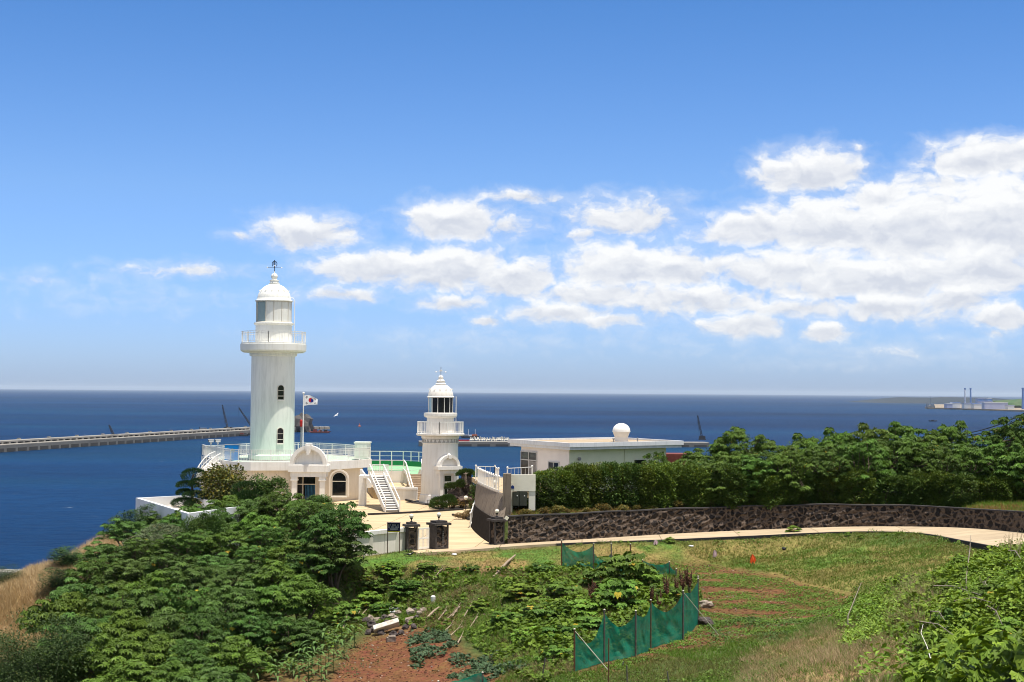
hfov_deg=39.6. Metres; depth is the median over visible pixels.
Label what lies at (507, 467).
railing
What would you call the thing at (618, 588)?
broadleaf shrub
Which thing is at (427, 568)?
brushwood
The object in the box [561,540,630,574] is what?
net fence
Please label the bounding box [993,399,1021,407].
green hill
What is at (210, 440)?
surveillance camera
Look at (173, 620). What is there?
broadleaf tree
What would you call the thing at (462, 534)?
yard pavement
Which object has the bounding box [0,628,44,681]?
feathery tree
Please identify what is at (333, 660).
corn plant
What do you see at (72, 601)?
broadleaf tree
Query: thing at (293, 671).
corn plant
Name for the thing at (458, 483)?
bonsai pine
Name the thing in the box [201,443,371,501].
lighthouse building
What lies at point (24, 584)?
dry slope grass
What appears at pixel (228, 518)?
broadleaf tree
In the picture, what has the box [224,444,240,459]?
blue cabinet
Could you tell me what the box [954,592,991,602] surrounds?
bare twig
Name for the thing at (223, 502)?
broadleaf tree
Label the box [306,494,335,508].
camellia tree
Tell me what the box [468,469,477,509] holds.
climbing shrub
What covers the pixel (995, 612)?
bare twig
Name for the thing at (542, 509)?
bed plant
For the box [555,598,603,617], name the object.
broadleaf shrub
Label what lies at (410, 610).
field stone
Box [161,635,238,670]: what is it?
broadleaf tree
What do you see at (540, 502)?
hedge shrub
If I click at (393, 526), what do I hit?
information sign
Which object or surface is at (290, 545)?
broadleaf tree
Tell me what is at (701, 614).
guy rope
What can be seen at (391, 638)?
broken block
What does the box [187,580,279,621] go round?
broadleaf tree
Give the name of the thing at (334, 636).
corn plant
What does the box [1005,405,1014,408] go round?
power station building
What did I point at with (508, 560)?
dead branch
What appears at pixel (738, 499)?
hedge shrub
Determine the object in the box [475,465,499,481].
back railing
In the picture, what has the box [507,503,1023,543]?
basalt wall
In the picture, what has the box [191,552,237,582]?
broadleaf tree
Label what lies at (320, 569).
broadleaf tree
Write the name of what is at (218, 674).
broadleaf tree
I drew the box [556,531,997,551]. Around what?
retaining kerb
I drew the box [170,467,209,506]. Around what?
pine tree
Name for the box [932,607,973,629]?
broadleaf shrub
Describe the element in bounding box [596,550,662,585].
broadleaf shrub
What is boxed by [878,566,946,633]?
weeds
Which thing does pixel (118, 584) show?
broadleaf tree
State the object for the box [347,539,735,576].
lawn grass
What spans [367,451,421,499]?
green terrace
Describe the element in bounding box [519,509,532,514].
bed plant
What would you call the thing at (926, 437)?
broadleaf tree
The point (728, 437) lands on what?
broadleaf tree
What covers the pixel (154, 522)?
broadleaf tree
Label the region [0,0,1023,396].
sky
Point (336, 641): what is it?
corn plant
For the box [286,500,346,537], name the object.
broadleaf tree
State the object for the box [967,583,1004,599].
broadleaf shrub
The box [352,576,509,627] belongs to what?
dry stalks
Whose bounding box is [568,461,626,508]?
hedge shrub
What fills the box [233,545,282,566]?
broadleaf tree
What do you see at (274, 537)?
broadleaf tree
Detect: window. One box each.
[277,385,284,400]
[277,428,283,443]
[297,477,315,500]
[329,469,348,496]
[433,398,452,412]
[520,451,536,473]
[548,461,559,469]
[634,460,643,464]
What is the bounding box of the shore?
[925,404,1023,411]
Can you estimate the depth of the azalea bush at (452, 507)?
115.06 m
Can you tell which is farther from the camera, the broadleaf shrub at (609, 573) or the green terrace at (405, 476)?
the green terrace at (405, 476)
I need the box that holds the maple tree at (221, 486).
[193,462,250,507]
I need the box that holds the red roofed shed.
[666,453,685,464]
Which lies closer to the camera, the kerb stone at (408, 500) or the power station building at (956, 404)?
the kerb stone at (408, 500)
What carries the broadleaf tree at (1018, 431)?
on the ground at (464, 646)
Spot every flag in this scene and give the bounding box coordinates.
[304,395,317,405]
[750,554,755,563]
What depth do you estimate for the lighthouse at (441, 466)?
119.83 m
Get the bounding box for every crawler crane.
[222,405,232,427]
[239,408,249,424]
[697,416,705,439]
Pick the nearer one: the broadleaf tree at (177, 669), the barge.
the broadleaf tree at (177, 669)
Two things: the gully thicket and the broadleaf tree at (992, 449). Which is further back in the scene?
the broadleaf tree at (992, 449)
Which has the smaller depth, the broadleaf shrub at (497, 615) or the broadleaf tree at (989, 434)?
the broadleaf shrub at (497, 615)
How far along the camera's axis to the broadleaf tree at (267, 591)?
72.70 m
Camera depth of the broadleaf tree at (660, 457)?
97.21 m
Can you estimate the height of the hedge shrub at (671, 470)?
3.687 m
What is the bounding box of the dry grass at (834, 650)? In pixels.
[727,606,931,681]
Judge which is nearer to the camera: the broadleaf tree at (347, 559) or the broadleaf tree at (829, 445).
the broadleaf tree at (347, 559)
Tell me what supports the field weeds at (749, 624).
on the ground at (464, 646)
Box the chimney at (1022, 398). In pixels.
[1021,388,1023,408]
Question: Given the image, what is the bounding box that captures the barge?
[309,429,330,432]
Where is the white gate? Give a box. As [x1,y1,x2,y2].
[418,527,428,548]
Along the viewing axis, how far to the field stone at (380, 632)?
72.70 m
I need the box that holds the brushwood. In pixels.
[415,563,445,577]
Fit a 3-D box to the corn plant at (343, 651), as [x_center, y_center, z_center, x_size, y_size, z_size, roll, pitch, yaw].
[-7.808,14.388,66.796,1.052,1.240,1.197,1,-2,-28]
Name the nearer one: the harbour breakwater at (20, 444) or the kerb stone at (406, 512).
the kerb stone at (406, 512)
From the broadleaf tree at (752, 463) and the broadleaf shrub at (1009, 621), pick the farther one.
the broadleaf tree at (752, 463)
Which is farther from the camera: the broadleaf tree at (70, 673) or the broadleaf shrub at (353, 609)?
the broadleaf shrub at (353, 609)
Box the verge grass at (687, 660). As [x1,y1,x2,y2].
[493,609,912,681]
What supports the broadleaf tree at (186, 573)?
on the ground at (464, 646)
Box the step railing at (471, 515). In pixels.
[469,501,474,527]
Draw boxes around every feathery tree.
[0,563,25,583]
[0,604,105,681]
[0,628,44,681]
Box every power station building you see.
[944,403,952,407]
[950,402,960,407]
[962,403,970,408]
[971,403,981,408]
[975,398,984,402]
[981,402,1007,408]
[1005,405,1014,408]
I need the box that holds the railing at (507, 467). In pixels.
[506,465,532,473]
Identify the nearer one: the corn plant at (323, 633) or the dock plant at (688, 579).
the corn plant at (323, 633)
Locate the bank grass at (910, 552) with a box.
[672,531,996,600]
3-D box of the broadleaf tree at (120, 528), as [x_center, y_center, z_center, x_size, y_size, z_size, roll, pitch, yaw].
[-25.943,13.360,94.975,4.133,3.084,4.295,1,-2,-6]
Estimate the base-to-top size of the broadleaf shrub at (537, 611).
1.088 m
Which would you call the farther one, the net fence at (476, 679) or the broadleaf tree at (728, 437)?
the broadleaf tree at (728, 437)
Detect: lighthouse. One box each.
[240,260,306,459]
[416,370,463,502]
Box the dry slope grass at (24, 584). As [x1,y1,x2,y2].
[0,531,123,661]
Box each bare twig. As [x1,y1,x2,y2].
[847,584,860,624]
[919,621,952,634]
[930,608,944,620]
[934,581,979,594]
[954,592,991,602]
[966,535,971,588]
[986,605,1002,624]
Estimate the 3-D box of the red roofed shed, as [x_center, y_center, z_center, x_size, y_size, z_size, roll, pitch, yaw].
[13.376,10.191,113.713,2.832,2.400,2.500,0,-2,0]
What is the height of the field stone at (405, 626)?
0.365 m
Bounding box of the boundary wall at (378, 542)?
[336,527,410,555]
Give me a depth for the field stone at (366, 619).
75.35 m
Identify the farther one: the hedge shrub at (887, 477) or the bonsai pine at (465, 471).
the bonsai pine at (465, 471)
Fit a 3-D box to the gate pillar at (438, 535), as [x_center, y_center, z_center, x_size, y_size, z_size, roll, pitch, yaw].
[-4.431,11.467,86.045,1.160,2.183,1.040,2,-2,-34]
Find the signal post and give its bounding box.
[300,420,302,446]
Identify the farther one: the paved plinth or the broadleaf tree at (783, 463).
the paved plinth
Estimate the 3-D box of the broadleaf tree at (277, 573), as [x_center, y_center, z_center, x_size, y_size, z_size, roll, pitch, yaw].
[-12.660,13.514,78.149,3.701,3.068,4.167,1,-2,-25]
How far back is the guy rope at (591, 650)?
54.21 m
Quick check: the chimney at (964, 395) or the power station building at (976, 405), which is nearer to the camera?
the power station building at (976, 405)
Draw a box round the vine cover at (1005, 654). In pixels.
[873,540,1023,681]
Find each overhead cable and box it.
[965,418,1020,436]
[971,413,1023,432]
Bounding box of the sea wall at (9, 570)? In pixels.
[0,569,22,576]
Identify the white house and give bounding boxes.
[508,437,683,492]
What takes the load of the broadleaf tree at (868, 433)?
on the ground at (464, 646)
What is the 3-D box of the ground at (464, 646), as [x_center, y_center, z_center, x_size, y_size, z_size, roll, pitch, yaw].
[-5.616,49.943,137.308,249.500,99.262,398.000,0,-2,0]
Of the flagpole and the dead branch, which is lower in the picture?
the dead branch
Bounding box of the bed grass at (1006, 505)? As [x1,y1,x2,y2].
[509,489,1023,514]
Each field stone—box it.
[362,617,370,622]
[365,629,371,634]
[367,620,376,627]
[377,629,384,635]
[389,631,398,635]
[401,624,408,629]
[405,616,413,622]
[406,607,414,615]
[411,623,416,628]
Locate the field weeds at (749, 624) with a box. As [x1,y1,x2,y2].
[707,616,824,646]
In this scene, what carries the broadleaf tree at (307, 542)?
on the ground at (464, 646)
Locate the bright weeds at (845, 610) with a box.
[832,577,919,630]
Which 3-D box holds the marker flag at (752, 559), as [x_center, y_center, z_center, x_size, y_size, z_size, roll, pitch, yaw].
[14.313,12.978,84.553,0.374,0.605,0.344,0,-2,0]
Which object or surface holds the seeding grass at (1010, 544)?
on the ground at (464, 646)
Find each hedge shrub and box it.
[520,473,566,511]
[527,466,582,510]
[553,462,600,510]
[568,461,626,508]
[590,460,649,509]
[614,462,668,508]
[637,459,685,507]
[653,461,710,506]
[680,469,733,506]
[708,462,752,509]
[722,465,775,504]
[747,472,793,509]
[771,470,816,504]
[791,471,838,503]
[815,467,855,503]
[836,465,879,503]
[859,474,907,503]
[883,474,932,504]
[901,467,960,506]
[929,473,978,506]
[960,472,1005,502]
[978,470,1015,500]
[1002,461,1023,501]
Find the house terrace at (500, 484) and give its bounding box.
[472,477,545,497]
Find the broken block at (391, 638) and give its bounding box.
[386,635,395,641]
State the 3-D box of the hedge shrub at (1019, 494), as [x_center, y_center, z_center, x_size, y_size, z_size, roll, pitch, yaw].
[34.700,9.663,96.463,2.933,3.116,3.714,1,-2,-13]
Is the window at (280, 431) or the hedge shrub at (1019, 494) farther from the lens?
the window at (280, 431)
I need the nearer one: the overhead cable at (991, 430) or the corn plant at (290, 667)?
the corn plant at (290, 667)
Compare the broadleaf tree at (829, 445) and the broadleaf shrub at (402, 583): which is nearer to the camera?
the broadleaf shrub at (402, 583)
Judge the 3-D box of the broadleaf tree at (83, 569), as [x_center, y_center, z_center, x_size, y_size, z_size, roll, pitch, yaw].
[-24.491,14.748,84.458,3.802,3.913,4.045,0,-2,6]
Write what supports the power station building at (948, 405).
on the shore
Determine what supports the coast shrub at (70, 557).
on the ground at (464, 646)
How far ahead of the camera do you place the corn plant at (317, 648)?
65.96 m
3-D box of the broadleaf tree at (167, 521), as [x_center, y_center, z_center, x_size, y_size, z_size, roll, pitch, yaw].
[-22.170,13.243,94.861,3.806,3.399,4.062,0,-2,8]
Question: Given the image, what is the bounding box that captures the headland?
[850,397,1011,403]
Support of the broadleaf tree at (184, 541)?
on the ground at (464, 646)
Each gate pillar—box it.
[402,514,419,550]
[426,512,450,548]
[487,509,506,544]
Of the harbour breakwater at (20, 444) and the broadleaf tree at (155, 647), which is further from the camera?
the harbour breakwater at (20, 444)
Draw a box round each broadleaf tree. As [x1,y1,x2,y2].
[15,591,101,640]
[31,643,102,681]
[32,612,123,678]
[45,577,118,637]
[63,557,128,585]
[69,631,145,681]
[75,589,151,621]
[76,540,138,582]
[82,657,172,681]
[86,607,175,649]
[91,579,145,606]
[94,518,153,545]
[101,556,163,583]
[113,633,190,666]
[115,569,187,616]
[118,588,187,664]
[119,537,176,573]
[140,660,213,681]
[143,511,161,524]
[143,549,204,574]
[144,606,223,648]
[150,514,175,537]
[154,513,184,556]
[155,562,227,599]
[155,583,220,626]
[161,529,218,558]
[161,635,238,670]
[162,505,217,530]
[172,665,254,681]
[178,602,257,645]
[179,499,236,528]
[186,635,278,676]
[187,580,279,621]
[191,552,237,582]
[202,494,250,521]
[203,518,242,531]
[203,529,254,564]
[210,559,271,588]
[225,609,300,667]
[226,496,279,527]
[229,511,284,557]
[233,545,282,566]
[237,583,307,620]
[245,525,300,551]
[250,488,308,528]
[250,559,318,586]
[256,611,330,657]
[259,539,325,562]
[270,573,350,619]
[274,499,316,552]
[282,546,345,586]
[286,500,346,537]
[296,501,373,576]
[299,524,342,552]
[299,534,377,588]
[642,451,670,489]
[676,451,715,463]
[684,458,727,489]
[692,460,741,498]
[693,443,733,462]
[709,426,765,461]
[713,450,744,463]
[724,454,776,504]
[740,450,788,467]
[748,439,791,459]
[763,450,816,496]
[777,446,827,489]
[778,433,824,465]
[791,446,853,502]
[799,442,837,491]
[806,427,860,493]
[830,441,885,495]
[833,437,896,496]
[845,422,891,448]
[852,437,898,492]
[872,434,932,496]
[880,421,927,459]
[888,440,941,490]
[896,444,962,493]
[913,429,952,450]
[922,441,967,492]
[931,420,984,447]
[933,443,989,494]
[957,436,1007,487]
[962,446,999,492]
[967,442,1023,493]
[981,414,1023,465]
[981,424,1023,462]
[991,442,1023,498]
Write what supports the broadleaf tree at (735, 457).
on the ground at (464, 646)
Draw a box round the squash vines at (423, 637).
[404,627,530,681]
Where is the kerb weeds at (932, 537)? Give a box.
[407,529,988,555]
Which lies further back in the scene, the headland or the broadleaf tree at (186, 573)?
the headland
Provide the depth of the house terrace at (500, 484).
101.16 m
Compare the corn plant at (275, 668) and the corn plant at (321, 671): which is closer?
the corn plant at (321, 671)
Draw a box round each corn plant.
[246,661,265,680]
[265,647,279,663]
[267,658,284,679]
[270,662,291,681]
[283,657,300,675]
[285,649,306,676]
[289,663,305,681]
[292,642,312,669]
[292,649,314,670]
[299,656,319,681]
[300,639,326,665]
[301,637,315,660]
[304,656,321,675]
[309,642,327,660]
[310,650,324,671]
[313,663,329,681]
[317,658,335,679]
[319,640,337,664]
[320,628,331,651]
[324,626,341,647]
[324,648,343,672]
[328,634,343,651]
[335,619,350,644]
[338,634,351,658]
[343,624,365,647]
[344,617,358,639]
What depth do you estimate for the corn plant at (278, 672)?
62.56 m
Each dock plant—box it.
[588,578,595,598]
[649,586,653,600]
[656,591,661,608]
[663,574,669,602]
[674,574,678,591]
[679,570,685,589]
[684,568,691,592]
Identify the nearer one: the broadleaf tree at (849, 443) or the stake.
the stake
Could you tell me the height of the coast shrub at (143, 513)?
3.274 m
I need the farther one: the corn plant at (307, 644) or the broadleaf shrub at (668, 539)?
the broadleaf shrub at (668, 539)
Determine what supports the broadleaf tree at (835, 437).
on the ground at (464, 646)
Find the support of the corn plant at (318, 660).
on the ground at (464, 646)
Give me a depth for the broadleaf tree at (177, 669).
61.45 m
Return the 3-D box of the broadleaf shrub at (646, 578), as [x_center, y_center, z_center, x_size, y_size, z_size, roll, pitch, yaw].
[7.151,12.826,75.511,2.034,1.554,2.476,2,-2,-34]
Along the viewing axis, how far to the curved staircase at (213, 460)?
119.82 m
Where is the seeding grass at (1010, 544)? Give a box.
[999,531,1023,563]
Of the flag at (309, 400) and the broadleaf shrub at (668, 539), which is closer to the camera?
the broadleaf shrub at (668, 539)
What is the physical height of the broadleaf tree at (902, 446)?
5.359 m
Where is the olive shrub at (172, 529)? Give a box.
[116,523,193,562]
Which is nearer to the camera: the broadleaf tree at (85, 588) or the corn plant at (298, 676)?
the corn plant at (298, 676)
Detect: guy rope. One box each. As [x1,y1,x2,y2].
[575,631,607,669]
[684,593,718,634]
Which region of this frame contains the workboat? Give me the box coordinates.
[461,429,478,437]
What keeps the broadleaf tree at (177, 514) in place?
on the ground at (464, 646)
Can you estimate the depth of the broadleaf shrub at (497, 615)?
67.83 m
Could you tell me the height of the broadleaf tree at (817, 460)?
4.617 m
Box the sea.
[0,389,1023,568]
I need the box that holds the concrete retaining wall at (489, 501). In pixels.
[471,473,510,541]
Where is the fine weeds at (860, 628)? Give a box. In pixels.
[835,539,1023,681]
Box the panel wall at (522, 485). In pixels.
[511,474,535,511]
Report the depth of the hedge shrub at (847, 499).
93.81 m
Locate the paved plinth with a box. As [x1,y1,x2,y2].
[411,500,458,504]
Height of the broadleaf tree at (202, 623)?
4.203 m
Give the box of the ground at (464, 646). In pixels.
[0,481,1023,681]
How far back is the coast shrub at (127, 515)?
100.64 m
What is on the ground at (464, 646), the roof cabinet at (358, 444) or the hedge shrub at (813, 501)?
the hedge shrub at (813, 501)
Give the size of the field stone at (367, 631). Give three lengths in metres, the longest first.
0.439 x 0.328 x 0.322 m
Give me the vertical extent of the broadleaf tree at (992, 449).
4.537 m
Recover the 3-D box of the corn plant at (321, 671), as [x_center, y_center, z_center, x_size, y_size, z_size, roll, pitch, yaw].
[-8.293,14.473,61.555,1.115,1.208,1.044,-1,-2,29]
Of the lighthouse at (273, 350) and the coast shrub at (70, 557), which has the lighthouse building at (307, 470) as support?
the lighthouse at (273, 350)
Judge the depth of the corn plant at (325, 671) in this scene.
62.96 m
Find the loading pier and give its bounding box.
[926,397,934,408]
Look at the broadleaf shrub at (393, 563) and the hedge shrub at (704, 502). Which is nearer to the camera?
the broadleaf shrub at (393, 563)
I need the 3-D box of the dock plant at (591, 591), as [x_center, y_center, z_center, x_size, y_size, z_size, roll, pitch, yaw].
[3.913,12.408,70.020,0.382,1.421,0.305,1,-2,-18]
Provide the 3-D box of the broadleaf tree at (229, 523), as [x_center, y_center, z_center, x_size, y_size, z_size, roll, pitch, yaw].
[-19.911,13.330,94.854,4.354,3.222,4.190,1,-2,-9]
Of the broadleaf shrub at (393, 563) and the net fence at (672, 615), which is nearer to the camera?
the net fence at (672, 615)
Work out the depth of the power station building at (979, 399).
6844.91 m
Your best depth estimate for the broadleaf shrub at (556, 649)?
58.06 m
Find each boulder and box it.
[693,616,713,625]
[699,600,714,607]
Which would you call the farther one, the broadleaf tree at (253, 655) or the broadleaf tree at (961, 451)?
the broadleaf tree at (961, 451)
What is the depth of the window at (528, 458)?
105.62 m
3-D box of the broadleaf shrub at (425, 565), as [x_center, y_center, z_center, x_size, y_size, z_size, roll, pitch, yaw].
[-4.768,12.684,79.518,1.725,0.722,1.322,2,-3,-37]
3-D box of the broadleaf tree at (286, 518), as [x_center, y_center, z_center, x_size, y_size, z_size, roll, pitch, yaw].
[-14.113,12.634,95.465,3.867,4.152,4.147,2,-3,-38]
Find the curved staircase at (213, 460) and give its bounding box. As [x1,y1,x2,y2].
[196,451,221,496]
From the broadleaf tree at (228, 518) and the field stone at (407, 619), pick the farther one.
the broadleaf tree at (228, 518)
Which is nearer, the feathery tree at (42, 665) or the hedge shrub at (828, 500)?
the feathery tree at (42, 665)
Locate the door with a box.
[444,475,451,493]
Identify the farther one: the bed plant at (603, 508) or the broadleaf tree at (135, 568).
the bed plant at (603, 508)
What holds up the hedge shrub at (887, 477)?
on the ground at (464, 646)
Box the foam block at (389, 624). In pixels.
[373,618,399,633]
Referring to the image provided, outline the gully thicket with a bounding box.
[486,560,687,657]
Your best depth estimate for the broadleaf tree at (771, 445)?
102.86 m
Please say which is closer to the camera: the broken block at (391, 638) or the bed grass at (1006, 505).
the broken block at (391, 638)
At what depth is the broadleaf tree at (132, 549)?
88.53 m
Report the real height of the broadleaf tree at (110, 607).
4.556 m
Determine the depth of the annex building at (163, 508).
101.95 m
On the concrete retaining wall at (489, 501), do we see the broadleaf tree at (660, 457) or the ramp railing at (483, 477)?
the ramp railing at (483, 477)
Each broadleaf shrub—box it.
[321,615,347,629]
[333,602,365,619]
[351,590,383,607]
[360,578,387,591]
[368,602,391,614]
[376,560,405,574]
[389,579,423,593]
[412,561,440,571]
[458,564,479,573]
[468,599,492,611]
[488,610,522,625]
[500,583,542,601]
[509,625,540,641]
[517,602,568,621]
[524,562,555,573]
[534,644,573,663]
[539,580,581,600]
[541,624,586,641]
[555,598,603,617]
[569,615,613,630]
[578,567,617,585]
[591,578,649,608]
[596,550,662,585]
[630,569,669,588]
[646,584,681,601]
[664,537,674,542]
[785,525,801,531]
[912,637,939,658]
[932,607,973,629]
[945,555,969,564]
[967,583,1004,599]
[990,616,1023,643]
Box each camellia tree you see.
[177,515,206,557]
[197,508,227,565]
[242,473,291,515]
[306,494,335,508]
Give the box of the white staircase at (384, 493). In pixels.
[358,464,399,511]
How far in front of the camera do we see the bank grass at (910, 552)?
82.42 m
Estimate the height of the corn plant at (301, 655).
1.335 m
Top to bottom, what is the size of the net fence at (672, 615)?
2.646 m
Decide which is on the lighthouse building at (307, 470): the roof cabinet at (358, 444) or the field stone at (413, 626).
the roof cabinet at (358, 444)
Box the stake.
[608,638,608,681]
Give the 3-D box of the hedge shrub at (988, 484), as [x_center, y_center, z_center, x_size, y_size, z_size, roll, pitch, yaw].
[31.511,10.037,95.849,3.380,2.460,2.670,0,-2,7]
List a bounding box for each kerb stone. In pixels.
[368,508,463,514]
[405,499,428,504]
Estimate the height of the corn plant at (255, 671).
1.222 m
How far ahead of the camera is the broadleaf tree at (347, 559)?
78.45 m
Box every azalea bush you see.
[437,499,466,508]
[453,510,471,518]
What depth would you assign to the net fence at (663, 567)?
81.88 m
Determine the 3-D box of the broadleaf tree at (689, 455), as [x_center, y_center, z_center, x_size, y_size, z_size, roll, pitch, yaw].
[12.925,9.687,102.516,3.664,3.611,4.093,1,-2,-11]
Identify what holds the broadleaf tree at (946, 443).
on the ground at (464, 646)
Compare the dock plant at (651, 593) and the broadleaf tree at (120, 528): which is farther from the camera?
the broadleaf tree at (120, 528)
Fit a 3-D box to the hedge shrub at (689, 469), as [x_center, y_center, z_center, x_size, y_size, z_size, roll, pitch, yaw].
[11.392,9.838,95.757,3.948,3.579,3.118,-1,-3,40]
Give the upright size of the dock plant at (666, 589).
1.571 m
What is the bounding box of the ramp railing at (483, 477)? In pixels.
[477,467,502,491]
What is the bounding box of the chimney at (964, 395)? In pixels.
[964,388,965,402]
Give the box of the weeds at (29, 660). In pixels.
[0,637,79,681]
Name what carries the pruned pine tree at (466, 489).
on the yard pavement
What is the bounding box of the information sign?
[387,522,400,552]
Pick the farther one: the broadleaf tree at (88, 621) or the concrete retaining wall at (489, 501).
the concrete retaining wall at (489, 501)
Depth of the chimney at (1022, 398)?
6491.26 m
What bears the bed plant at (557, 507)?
on the ground at (464, 646)
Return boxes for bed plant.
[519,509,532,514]
[538,507,550,513]
[549,505,566,513]
[583,508,598,511]
[594,503,612,510]
[616,504,629,510]
[634,504,642,509]
[671,500,688,507]
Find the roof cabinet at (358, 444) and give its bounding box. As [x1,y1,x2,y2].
[354,441,371,458]
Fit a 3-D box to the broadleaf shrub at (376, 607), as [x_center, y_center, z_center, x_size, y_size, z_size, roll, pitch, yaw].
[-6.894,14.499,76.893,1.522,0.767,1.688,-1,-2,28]
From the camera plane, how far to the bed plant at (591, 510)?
91.70 m
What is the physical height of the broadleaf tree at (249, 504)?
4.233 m
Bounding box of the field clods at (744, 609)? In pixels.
[580,563,865,676]
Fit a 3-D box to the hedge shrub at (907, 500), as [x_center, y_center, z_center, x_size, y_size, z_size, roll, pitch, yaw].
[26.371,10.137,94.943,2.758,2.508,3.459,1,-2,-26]
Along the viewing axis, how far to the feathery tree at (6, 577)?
91.45 m
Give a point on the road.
(986, 536)
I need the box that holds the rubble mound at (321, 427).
[314,427,329,428]
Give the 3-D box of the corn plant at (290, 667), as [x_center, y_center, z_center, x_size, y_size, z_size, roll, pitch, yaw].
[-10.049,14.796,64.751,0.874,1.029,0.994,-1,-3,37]
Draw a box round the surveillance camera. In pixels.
[208,439,213,457]
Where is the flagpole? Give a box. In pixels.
[302,392,304,445]
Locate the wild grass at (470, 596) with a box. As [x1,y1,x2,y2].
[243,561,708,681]
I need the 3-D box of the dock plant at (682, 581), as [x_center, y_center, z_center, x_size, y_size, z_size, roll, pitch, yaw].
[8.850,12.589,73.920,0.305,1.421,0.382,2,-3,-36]
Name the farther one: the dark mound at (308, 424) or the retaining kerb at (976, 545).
the dark mound at (308, 424)
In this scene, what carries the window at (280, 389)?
in the lighthouse at (273, 350)
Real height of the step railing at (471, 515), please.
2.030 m
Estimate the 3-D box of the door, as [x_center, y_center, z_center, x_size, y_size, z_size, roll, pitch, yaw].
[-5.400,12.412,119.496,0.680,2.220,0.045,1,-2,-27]
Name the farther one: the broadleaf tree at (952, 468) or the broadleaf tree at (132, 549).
the broadleaf tree at (952, 468)
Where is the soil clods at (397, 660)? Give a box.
[329,626,514,681]
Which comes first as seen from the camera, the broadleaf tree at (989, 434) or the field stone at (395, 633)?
the field stone at (395, 633)
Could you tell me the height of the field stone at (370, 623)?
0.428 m
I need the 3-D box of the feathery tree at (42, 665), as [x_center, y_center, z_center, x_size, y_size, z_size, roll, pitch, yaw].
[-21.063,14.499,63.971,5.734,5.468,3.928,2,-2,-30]
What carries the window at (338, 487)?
in the lighthouse building at (307, 470)
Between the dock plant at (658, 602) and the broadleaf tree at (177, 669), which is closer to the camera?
the broadleaf tree at (177, 669)
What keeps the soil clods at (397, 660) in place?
on the ground at (464, 646)
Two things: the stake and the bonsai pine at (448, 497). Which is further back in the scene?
the bonsai pine at (448, 497)
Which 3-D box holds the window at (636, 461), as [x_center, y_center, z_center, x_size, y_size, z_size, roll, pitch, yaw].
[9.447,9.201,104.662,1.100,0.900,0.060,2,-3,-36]
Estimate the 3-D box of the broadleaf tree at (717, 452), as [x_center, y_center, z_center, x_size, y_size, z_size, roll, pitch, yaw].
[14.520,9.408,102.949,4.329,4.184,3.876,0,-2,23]
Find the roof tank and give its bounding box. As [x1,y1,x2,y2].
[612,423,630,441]
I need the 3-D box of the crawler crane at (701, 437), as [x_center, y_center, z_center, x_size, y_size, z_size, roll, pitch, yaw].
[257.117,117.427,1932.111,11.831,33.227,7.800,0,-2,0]
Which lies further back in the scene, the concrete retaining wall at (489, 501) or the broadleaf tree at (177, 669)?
the concrete retaining wall at (489, 501)
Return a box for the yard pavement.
[303,488,493,556]
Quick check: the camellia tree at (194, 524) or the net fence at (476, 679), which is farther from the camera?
the camellia tree at (194, 524)
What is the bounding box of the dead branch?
[497,554,515,570]
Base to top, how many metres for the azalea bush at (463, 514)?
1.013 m
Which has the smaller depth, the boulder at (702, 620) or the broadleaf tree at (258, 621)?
the boulder at (702, 620)
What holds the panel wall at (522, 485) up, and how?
on the ground at (464, 646)
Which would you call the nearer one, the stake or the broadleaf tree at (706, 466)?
the stake
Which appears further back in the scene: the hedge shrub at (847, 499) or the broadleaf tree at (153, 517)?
the broadleaf tree at (153, 517)
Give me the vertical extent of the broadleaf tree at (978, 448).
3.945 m
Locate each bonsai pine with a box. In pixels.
[428,493,458,508]
[444,478,464,495]
[455,468,474,484]
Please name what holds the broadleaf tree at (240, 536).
on the ground at (464, 646)
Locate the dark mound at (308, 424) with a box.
[294,412,313,431]
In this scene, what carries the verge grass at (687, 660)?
on the ground at (464, 646)
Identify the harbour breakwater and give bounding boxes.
[0,426,297,452]
[418,441,708,446]
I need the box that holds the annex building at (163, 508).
[135,495,240,554]
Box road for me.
[416,526,1023,554]
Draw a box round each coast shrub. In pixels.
[34,567,75,597]
[46,545,85,567]
[104,508,140,538]
[133,502,158,542]
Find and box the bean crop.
[584,562,861,676]
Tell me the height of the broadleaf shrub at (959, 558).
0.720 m
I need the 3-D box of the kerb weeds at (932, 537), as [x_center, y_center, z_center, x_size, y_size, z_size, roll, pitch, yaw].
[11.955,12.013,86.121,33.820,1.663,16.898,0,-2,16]
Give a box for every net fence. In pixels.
[437,672,486,681]
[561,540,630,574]
[573,576,698,670]
[642,560,676,575]
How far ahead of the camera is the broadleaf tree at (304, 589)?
73.51 m
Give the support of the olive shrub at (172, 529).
on the ground at (464, 646)
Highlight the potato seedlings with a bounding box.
[329,639,384,677]
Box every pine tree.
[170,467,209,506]
[447,467,475,505]

